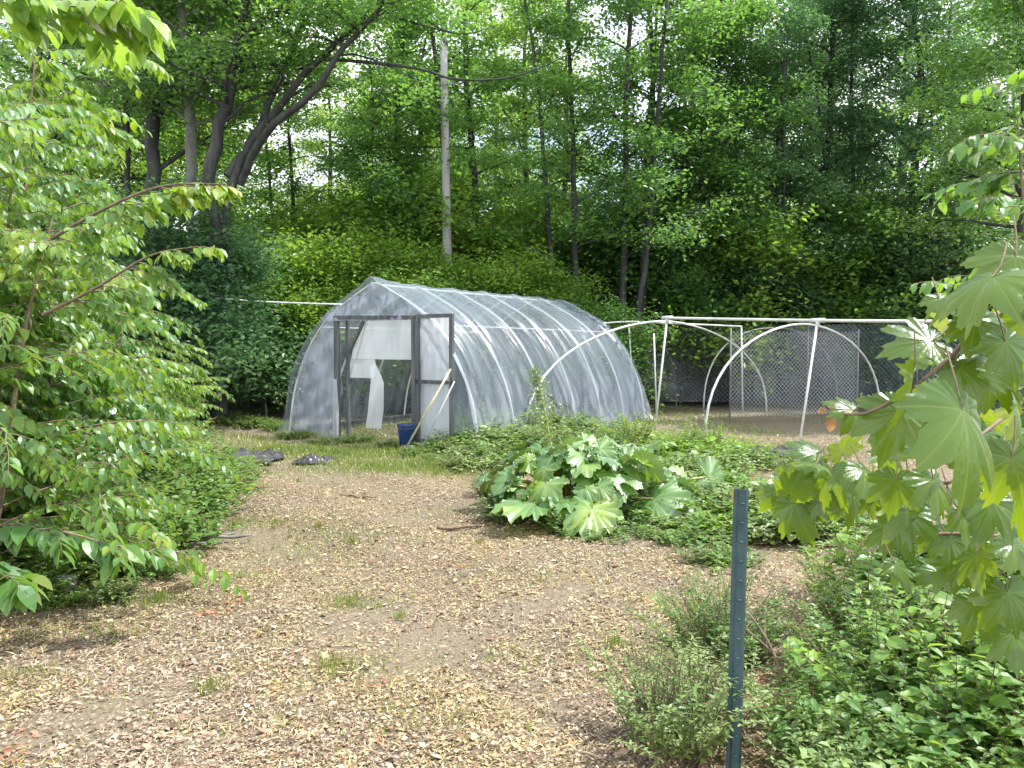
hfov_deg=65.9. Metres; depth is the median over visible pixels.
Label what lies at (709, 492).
leafy plant
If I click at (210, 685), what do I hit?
grass tuft
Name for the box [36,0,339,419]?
broadleaf tree
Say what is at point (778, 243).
understory shrub
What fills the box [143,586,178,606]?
grass tuft
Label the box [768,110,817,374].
broadleaf tree
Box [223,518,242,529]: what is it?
grass tuft
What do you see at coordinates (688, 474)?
leafy plant
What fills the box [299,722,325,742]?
stick
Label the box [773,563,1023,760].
bush
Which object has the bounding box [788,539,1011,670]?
bush
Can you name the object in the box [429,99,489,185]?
broadleaf tree
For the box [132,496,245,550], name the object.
bush
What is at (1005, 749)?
bush
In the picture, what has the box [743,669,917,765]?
bush
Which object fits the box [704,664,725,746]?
dead twig
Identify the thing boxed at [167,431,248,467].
bush
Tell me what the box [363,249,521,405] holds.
understory shrub
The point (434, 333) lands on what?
door
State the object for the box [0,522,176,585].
overhanging branch
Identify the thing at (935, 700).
bush
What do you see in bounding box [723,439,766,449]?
garden plant
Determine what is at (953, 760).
bush
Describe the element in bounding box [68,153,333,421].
understory shrub
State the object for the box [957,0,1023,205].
forest tree
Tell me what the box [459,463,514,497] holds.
weed
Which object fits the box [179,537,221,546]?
stick
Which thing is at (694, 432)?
weed
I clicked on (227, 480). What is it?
bush
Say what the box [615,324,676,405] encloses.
pipe hoop
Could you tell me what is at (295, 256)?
understory shrub
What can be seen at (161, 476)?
bush
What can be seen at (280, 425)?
weed
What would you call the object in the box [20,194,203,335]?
understory shrub
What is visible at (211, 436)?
bush
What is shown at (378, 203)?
understory shrub
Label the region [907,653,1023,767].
bush
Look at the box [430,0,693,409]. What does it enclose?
slender tree
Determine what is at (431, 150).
broadleaf tree
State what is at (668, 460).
garden plant
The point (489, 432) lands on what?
weed
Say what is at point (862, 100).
broadleaf tree
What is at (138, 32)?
overhanging branch
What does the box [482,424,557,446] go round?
weed
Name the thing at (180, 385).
sapling
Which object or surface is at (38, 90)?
sapling
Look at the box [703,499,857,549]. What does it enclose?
leafy plant
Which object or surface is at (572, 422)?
weed
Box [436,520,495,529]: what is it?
stick
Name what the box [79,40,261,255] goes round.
broadleaf tree
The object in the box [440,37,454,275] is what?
utility pole
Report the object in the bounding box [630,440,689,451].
garden plant
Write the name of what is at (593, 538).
leafy plant
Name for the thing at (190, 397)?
sapling
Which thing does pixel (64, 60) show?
broadleaf tree
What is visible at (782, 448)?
black sheeting
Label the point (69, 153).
broadleaf tree
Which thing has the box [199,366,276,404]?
understory shrub
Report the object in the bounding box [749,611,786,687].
dead twig
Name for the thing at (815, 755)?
bush
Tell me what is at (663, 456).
garden plant
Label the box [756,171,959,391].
understory shrub
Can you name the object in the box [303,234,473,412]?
understory shrub
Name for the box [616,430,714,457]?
weed
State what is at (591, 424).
weed
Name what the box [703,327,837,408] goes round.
pipe hoop
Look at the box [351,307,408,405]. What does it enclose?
understory shrub
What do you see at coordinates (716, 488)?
weed
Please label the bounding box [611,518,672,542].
leafy plant
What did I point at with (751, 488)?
leafy plant
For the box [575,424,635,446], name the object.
weed
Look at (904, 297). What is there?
understory shrub
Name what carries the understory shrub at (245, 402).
on the ground at (758, 420)
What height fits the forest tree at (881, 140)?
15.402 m
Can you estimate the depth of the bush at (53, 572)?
4.64 m
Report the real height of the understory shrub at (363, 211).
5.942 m
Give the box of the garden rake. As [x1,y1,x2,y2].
[422,381,454,450]
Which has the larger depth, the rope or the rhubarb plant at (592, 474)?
the rope
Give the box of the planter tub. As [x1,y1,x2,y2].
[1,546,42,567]
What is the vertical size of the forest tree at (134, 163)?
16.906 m
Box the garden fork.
[400,369,450,447]
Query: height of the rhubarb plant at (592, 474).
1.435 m
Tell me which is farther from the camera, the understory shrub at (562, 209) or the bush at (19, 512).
the understory shrub at (562, 209)
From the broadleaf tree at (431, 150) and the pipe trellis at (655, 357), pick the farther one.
the broadleaf tree at (431, 150)
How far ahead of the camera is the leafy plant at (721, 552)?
5.38 m
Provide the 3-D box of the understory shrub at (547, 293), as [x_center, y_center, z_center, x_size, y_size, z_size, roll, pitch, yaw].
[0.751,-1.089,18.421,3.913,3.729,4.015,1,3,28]
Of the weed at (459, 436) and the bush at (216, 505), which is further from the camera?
the weed at (459, 436)
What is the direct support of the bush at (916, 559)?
on the ground at (758, 420)
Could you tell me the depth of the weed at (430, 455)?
10.33 m
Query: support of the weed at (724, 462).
on the ground at (758, 420)
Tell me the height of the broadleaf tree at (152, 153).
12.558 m
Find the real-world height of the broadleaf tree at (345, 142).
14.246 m
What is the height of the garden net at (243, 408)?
1.700 m
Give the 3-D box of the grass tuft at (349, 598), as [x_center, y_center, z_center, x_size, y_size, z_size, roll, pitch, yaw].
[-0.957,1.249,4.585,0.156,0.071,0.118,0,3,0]
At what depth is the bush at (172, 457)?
7.92 m
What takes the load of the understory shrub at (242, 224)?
on the ground at (758, 420)
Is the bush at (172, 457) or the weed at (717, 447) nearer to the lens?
the bush at (172, 457)
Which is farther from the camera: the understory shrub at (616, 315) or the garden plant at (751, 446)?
the understory shrub at (616, 315)
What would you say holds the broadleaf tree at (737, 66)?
on the ground at (758, 420)
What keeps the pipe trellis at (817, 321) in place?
on the ground at (758, 420)
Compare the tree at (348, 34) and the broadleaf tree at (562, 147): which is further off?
the broadleaf tree at (562, 147)
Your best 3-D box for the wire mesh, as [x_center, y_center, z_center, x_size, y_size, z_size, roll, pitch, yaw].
[5.598,-0.112,15.590,2.943,1.950,0.047,-1,3,-16]
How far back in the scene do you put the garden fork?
11.19 m
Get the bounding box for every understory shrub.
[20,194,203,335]
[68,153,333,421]
[88,297,190,418]
[111,215,333,416]
[139,176,303,392]
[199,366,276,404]
[201,316,297,407]
[203,249,324,405]
[228,219,385,410]
[232,189,363,401]
[236,213,326,399]
[238,255,390,413]
[249,171,368,235]
[253,258,367,403]
[260,231,361,406]
[262,183,388,398]
[269,322,407,411]
[281,212,475,415]
[285,166,437,234]
[288,182,459,405]
[296,148,510,215]
[299,170,522,400]
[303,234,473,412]
[306,235,507,408]
[351,149,571,403]
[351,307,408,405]
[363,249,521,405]
[393,318,504,410]
[403,328,514,408]
[443,251,564,408]
[444,237,610,411]
[450,162,662,399]
[457,267,548,403]
[467,253,627,410]
[508,280,690,418]
[524,328,614,412]
[534,132,734,395]
[538,208,711,401]
[545,158,799,397]
[584,171,804,400]
[626,166,864,403]
[673,232,848,398]
[699,187,835,393]
[734,165,949,400]
[746,168,910,394]
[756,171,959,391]
[784,212,978,394]
[834,221,992,388]
[880,164,1018,370]
[907,177,1015,240]
[924,217,1016,311]
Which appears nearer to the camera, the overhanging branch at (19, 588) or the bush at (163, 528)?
the overhanging branch at (19, 588)
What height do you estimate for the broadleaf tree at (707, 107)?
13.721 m
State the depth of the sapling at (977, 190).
4.25 m
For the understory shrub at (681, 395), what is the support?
on the ground at (758, 420)
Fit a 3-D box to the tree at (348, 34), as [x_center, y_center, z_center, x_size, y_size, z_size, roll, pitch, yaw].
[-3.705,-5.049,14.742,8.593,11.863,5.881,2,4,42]
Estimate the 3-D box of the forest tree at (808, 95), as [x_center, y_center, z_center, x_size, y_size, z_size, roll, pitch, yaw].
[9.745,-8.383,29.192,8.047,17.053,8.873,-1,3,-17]
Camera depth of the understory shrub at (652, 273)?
19.78 m
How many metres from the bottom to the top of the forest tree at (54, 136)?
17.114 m
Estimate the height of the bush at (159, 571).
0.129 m
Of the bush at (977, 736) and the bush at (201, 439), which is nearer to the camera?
the bush at (977, 736)
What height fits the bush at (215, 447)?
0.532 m
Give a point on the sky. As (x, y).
(642, 27)
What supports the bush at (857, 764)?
on the ground at (758, 420)
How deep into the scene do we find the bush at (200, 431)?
10.57 m
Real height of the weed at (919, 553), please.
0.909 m
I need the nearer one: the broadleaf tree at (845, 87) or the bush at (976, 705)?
the bush at (976, 705)
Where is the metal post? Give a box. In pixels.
[725,488,748,767]
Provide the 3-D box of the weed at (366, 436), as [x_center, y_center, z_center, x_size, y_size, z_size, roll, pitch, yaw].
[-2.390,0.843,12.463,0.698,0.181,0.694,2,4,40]
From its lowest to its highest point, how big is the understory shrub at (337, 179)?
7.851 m
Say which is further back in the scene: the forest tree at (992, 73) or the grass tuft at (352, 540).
the forest tree at (992, 73)
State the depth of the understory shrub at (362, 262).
17.44 m
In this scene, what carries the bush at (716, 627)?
on the ground at (758, 420)
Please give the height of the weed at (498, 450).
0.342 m
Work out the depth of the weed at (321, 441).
11.97 m
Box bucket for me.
[397,423,416,446]
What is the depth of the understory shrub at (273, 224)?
19.89 m
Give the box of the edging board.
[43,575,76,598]
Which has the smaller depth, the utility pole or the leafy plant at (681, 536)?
the leafy plant at (681, 536)
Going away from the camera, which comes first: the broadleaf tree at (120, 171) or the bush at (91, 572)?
the bush at (91, 572)
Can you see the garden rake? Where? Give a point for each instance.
(437, 417)
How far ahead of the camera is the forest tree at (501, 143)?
38.51 m
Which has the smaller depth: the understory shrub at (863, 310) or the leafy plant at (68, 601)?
the leafy plant at (68, 601)
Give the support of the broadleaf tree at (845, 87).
on the ground at (758, 420)
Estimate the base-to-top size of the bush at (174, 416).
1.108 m
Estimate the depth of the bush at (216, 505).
6.68 m
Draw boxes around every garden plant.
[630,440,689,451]
[654,451,670,457]
[654,455,691,468]
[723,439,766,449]
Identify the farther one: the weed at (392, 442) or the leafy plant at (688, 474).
the weed at (392, 442)
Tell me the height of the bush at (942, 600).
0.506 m
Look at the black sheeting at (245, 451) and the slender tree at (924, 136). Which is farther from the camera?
the slender tree at (924, 136)
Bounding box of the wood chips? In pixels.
[0,436,931,767]
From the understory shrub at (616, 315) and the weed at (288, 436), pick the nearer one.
the weed at (288, 436)
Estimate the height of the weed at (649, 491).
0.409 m
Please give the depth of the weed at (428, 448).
11.04 m
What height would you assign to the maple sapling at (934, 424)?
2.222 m
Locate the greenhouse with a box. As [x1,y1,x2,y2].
[289,281,644,446]
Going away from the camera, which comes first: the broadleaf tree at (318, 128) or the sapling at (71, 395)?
the sapling at (71, 395)
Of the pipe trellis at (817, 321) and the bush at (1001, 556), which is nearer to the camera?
the bush at (1001, 556)
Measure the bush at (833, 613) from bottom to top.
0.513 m
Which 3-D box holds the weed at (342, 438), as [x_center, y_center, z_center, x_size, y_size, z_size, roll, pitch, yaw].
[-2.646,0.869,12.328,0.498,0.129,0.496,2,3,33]
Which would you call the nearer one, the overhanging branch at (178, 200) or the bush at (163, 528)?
the overhanging branch at (178, 200)
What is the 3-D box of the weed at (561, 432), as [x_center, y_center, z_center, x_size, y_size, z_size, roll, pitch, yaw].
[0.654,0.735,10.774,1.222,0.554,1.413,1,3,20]
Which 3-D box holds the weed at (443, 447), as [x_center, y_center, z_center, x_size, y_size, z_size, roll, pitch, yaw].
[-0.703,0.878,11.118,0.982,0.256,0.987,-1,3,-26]
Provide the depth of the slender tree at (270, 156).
20.79 m
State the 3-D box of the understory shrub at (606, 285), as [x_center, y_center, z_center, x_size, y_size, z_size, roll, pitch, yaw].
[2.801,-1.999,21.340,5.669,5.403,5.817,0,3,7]
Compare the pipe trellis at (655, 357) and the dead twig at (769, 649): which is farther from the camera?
the pipe trellis at (655, 357)
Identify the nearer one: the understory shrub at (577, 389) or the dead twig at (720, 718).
the dead twig at (720, 718)
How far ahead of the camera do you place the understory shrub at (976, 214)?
23.90 m
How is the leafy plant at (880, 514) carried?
on the ground at (758, 420)
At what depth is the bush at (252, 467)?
8.21 m
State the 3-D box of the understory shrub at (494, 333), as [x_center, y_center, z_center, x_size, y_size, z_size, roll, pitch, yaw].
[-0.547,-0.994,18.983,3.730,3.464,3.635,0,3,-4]
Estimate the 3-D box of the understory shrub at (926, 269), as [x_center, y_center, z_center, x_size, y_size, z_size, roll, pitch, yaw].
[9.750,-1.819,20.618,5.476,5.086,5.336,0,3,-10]
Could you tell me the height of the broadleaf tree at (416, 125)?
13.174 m
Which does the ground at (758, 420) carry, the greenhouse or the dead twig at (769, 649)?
the greenhouse
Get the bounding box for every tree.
[0,0,182,233]
[0,0,287,394]
[0,37,21,195]
[0,44,119,228]
[15,66,106,192]
[20,8,240,264]
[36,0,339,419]
[70,70,186,227]
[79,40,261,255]
[103,0,570,422]
[111,0,325,393]
[174,84,289,236]
[201,23,356,400]
[280,46,380,219]
[304,0,508,401]
[308,35,450,248]
[320,107,388,219]
[323,17,453,201]
[332,88,435,188]
[347,0,598,399]
[393,48,484,203]
[428,0,569,269]
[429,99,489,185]
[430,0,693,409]
[432,0,603,251]
[449,92,542,221]
[487,0,643,276]
[530,0,790,407]
[530,131,592,195]
[546,0,750,405]
[592,0,844,403]
[627,0,795,403]
[638,0,787,384]
[654,0,820,398]
[687,0,887,386]
[716,0,871,402]
[738,0,928,395]
[766,0,926,374]
[768,0,1023,382]
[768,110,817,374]
[769,0,952,391]
[769,0,1005,384]
[844,0,1023,411]
[845,98,919,194]
[853,0,1019,346]
[941,1,1023,193]
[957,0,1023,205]
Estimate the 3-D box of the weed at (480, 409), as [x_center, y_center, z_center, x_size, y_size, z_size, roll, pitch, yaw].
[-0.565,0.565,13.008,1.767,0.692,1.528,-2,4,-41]
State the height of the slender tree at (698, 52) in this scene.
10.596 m
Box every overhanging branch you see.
[0,0,175,70]
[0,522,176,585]
[0,561,52,616]
[29,182,241,275]
[41,245,227,332]
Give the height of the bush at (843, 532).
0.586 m
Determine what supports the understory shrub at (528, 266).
on the ground at (758, 420)
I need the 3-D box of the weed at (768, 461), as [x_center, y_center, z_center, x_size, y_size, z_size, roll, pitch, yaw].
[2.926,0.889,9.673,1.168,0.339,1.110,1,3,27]
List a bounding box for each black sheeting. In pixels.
[213,447,290,463]
[293,453,337,463]
[742,445,796,455]
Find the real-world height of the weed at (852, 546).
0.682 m
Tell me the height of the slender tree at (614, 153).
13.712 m
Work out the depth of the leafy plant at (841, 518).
6.05 m
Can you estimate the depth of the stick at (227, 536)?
6.12 m
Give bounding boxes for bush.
[0,502,121,575]
[0,546,99,614]
[1,444,149,518]
[10,481,168,570]
[38,530,186,585]
[67,451,184,495]
[70,507,198,566]
[77,398,197,427]
[113,461,235,516]
[116,478,228,526]
[119,560,185,579]
[121,438,233,479]
[124,417,221,441]
[127,403,228,455]
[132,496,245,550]
[138,451,258,493]
[143,457,268,510]
[146,473,276,526]
[155,437,256,472]
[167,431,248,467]
[181,445,277,490]
[222,453,263,473]
[571,611,806,767]
[624,558,818,671]
[743,630,912,741]
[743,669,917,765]
[760,534,918,629]
[761,705,970,767]
[764,577,973,689]
[769,624,1023,767]
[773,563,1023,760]
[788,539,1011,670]
[789,677,1023,767]
[790,727,979,767]
[804,538,1020,619]
[817,512,1003,590]
[829,586,1023,714]
[847,559,1023,710]
[890,714,1023,767]
[899,750,984,767]
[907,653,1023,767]
[924,657,1023,745]
[988,537,1021,577]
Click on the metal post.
(740, 499)
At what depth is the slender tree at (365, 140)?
30.00 m
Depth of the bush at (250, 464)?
9.53 m
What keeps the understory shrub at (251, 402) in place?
on the ground at (758, 420)
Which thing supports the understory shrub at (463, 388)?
on the ground at (758, 420)
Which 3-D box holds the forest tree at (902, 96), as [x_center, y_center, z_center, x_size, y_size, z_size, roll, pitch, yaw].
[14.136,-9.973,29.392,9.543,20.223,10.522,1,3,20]
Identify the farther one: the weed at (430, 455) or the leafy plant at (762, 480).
the weed at (430, 455)
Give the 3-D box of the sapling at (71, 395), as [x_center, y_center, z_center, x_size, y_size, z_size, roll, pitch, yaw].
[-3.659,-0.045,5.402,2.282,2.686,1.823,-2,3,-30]
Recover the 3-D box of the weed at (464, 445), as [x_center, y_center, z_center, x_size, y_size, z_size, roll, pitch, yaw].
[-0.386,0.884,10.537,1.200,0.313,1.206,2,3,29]
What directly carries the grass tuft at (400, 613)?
on the ground at (758, 420)
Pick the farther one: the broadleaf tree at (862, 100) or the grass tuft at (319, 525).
the broadleaf tree at (862, 100)
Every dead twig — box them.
[636,697,659,756]
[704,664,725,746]
[746,628,796,687]
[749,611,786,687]
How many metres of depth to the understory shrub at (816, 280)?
23.35 m
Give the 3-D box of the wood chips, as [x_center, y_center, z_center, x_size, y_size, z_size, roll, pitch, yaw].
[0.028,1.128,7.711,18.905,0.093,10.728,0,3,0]
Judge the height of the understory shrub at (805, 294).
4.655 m
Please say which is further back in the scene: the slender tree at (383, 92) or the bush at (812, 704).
the slender tree at (383, 92)
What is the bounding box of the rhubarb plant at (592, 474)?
[471,365,724,538]
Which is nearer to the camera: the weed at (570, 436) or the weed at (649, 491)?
the weed at (649, 491)
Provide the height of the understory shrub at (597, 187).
7.827 m
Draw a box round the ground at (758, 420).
[0,372,1023,767]
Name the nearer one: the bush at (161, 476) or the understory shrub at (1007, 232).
the bush at (161, 476)
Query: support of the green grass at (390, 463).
on the ground at (758, 420)
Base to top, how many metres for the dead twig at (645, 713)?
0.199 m
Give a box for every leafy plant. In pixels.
[37,582,96,609]
[565,524,638,544]
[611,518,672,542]
[634,506,707,528]
[639,491,769,529]
[639,516,731,550]
[640,468,756,500]
[655,506,764,543]
[666,537,773,571]
[673,463,765,488]
[690,488,843,533]
[696,476,763,513]
[702,487,754,511]
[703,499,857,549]
[720,476,767,507]
[751,498,878,541]
[831,499,882,518]
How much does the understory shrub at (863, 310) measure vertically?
6.366 m
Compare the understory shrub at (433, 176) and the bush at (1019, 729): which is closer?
the bush at (1019, 729)
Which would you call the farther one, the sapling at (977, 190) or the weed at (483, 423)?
the weed at (483, 423)
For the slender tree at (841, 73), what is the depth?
21.62 m
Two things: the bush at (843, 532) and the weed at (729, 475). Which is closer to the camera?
the bush at (843, 532)
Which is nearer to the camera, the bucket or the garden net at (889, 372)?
the bucket
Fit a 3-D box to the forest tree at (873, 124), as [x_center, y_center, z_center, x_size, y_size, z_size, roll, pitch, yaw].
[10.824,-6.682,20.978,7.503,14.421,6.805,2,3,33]
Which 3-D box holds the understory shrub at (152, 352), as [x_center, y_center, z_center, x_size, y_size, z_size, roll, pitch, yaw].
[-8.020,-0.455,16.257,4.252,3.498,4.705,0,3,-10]
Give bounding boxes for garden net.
[204,344,341,413]
[607,322,1023,415]
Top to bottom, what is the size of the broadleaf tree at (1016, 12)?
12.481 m
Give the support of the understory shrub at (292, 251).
on the ground at (758, 420)
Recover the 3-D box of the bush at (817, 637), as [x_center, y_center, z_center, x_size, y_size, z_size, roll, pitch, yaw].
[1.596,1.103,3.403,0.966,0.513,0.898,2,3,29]
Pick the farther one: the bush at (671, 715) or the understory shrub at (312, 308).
the understory shrub at (312, 308)
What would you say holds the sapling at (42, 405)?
on the ground at (758, 420)
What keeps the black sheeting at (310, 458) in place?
on the ground at (758, 420)
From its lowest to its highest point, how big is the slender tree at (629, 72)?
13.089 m
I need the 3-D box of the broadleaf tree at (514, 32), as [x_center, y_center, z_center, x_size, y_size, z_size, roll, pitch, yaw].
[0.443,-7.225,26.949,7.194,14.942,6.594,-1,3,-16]
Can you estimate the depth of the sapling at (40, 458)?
4.55 m
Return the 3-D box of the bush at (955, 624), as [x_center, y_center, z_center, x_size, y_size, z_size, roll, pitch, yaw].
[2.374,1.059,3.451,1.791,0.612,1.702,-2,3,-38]
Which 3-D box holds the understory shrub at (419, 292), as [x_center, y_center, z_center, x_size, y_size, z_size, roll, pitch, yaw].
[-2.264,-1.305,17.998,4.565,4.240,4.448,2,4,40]
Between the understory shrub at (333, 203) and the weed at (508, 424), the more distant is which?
the understory shrub at (333, 203)
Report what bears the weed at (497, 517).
on the ground at (758, 420)
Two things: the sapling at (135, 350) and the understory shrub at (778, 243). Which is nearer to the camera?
the sapling at (135, 350)
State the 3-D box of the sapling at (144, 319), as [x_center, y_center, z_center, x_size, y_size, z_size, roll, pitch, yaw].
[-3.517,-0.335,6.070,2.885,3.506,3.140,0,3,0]
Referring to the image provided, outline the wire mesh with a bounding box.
[729,328,859,424]
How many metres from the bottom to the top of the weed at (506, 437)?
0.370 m
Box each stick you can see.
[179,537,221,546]
[186,531,250,538]
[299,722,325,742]
[341,494,372,497]
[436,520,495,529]
[559,741,604,758]
[608,553,647,567]
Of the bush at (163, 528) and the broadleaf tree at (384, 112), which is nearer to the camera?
the bush at (163, 528)
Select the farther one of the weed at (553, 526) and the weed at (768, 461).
the weed at (768, 461)
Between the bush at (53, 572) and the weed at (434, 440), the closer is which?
the bush at (53, 572)
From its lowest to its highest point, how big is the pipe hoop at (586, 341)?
1.988 m
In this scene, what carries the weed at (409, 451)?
on the ground at (758, 420)
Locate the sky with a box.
[0,0,1017,229]
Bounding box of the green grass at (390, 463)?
[0,405,991,767]
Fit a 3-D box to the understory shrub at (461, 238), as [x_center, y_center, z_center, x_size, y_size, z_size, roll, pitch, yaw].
[-1.750,-2.467,20.141,7.041,6.540,6.862,0,3,-3]
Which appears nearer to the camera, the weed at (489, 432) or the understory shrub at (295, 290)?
the weed at (489, 432)
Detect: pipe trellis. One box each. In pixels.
[597,321,743,414]
[653,316,949,460]
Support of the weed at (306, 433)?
on the ground at (758, 420)
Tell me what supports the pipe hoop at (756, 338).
on the ground at (758, 420)
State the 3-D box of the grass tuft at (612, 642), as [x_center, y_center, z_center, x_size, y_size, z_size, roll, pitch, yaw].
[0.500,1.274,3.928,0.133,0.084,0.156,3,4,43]
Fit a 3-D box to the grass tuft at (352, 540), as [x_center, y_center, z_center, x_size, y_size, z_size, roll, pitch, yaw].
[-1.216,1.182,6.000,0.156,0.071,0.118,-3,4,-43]
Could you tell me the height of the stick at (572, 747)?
0.041 m
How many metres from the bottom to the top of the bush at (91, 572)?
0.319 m
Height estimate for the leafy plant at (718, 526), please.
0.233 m
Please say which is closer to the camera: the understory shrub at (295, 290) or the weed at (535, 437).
the weed at (535, 437)
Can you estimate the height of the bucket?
0.345 m
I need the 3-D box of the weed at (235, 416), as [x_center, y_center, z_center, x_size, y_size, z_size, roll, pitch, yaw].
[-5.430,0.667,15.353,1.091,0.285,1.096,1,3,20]
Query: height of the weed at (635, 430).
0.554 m
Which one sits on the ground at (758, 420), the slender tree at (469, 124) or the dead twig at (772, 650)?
the slender tree at (469, 124)
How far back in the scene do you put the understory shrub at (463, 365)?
17.28 m
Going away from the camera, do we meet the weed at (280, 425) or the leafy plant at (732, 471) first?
the leafy plant at (732, 471)
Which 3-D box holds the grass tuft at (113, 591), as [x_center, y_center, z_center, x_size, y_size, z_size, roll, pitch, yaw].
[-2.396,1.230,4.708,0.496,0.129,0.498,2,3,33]
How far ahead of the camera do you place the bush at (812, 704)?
3.05 m
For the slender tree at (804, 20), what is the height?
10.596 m
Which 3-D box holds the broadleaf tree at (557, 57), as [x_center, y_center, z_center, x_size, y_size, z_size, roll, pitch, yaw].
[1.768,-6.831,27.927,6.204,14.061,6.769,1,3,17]
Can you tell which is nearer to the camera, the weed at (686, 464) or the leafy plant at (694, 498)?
the leafy plant at (694, 498)
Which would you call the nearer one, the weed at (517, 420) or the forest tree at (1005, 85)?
the weed at (517, 420)
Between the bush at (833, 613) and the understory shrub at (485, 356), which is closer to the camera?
the bush at (833, 613)
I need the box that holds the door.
[415,313,454,442]
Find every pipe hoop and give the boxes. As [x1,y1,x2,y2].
[524,320,766,427]
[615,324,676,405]
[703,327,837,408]
[704,323,878,437]
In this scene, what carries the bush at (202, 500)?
on the ground at (758, 420)
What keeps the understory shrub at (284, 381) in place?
on the ground at (758, 420)
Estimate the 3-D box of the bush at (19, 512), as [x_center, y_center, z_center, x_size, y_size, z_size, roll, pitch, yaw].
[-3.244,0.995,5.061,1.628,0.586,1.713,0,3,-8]
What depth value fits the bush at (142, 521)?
5.50 m
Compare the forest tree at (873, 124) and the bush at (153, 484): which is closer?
the bush at (153, 484)
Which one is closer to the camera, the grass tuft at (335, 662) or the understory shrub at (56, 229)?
the grass tuft at (335, 662)
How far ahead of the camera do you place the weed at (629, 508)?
6.52 m
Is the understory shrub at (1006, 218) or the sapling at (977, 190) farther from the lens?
the understory shrub at (1006, 218)
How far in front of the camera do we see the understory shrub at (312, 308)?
16.88 m
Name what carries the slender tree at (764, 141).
on the ground at (758, 420)
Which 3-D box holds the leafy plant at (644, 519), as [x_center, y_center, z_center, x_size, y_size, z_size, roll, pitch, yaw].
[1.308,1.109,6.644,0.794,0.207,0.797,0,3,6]
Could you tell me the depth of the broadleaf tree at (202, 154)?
24.76 m
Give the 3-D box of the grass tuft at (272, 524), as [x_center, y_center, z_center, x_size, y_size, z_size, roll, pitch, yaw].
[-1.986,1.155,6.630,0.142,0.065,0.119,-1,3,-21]
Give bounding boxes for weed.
[208,410,262,425]
[227,414,279,428]
[255,418,297,430]
[270,428,309,439]
[290,428,321,437]
[300,436,340,445]
[329,435,357,443]
[342,431,383,442]
[372,438,399,447]
[392,445,432,456]
[403,441,439,452]
[410,436,453,451]
[412,452,449,461]
[418,425,501,446]
[427,437,477,452]
[430,450,503,471]
[435,439,506,457]
[438,422,535,442]
[447,421,541,447]
[447,439,521,464]
[455,397,521,430]
[456,412,529,438]
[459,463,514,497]
[461,407,560,431]
[463,493,539,523]
[467,428,542,447]
[473,433,558,452]
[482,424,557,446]
[501,401,599,435]
[519,416,596,444]
[525,501,601,535]
[546,426,622,440]
[553,411,631,437]
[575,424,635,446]
[581,410,675,445]
[615,490,674,527]
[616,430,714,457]
[627,478,732,507]
[630,471,706,501]
[648,417,750,452]
[655,445,772,476]
[660,448,766,476]
[676,467,768,492]
[685,434,780,463]
[704,442,790,469]
[778,511,946,606]
[894,507,1023,580]
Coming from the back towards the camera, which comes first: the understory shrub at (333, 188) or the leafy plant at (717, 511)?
the understory shrub at (333, 188)
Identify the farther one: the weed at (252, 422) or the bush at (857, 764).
the weed at (252, 422)
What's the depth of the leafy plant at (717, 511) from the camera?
6.53 m
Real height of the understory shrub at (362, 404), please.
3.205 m
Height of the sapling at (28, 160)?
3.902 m
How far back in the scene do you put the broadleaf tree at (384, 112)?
27.93 m
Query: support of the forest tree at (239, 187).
on the ground at (758, 420)
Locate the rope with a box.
[166,295,340,304]
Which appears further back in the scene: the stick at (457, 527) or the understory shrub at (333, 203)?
the understory shrub at (333, 203)
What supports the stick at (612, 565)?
on the ground at (758, 420)
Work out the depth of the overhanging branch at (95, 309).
4.09 m
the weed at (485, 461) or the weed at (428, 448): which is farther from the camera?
the weed at (428, 448)
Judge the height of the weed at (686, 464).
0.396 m
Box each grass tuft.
[60,574,148,605]
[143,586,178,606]
[192,671,237,700]
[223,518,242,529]
[266,518,282,525]
[314,521,326,527]
[319,649,352,675]
[339,593,357,605]
[343,535,360,544]
[391,607,410,619]
[601,632,630,652]
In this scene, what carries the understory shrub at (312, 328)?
on the ground at (758, 420)
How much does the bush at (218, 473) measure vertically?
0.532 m
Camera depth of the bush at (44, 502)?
5.46 m
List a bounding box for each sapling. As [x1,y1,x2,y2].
[0,25,197,511]
[0,44,207,419]
[0,102,211,556]
[0,120,248,601]
[0,137,153,574]
[0,198,162,574]
[28,321,214,494]
[32,277,235,471]
[69,347,239,491]
[753,215,1023,677]
[909,69,1023,444]
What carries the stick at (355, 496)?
on the ground at (758, 420)
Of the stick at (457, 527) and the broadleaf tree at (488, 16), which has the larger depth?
the broadleaf tree at (488, 16)
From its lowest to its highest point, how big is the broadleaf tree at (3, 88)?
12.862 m
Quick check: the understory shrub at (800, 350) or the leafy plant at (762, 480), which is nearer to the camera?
the leafy plant at (762, 480)
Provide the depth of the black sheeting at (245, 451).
10.40 m

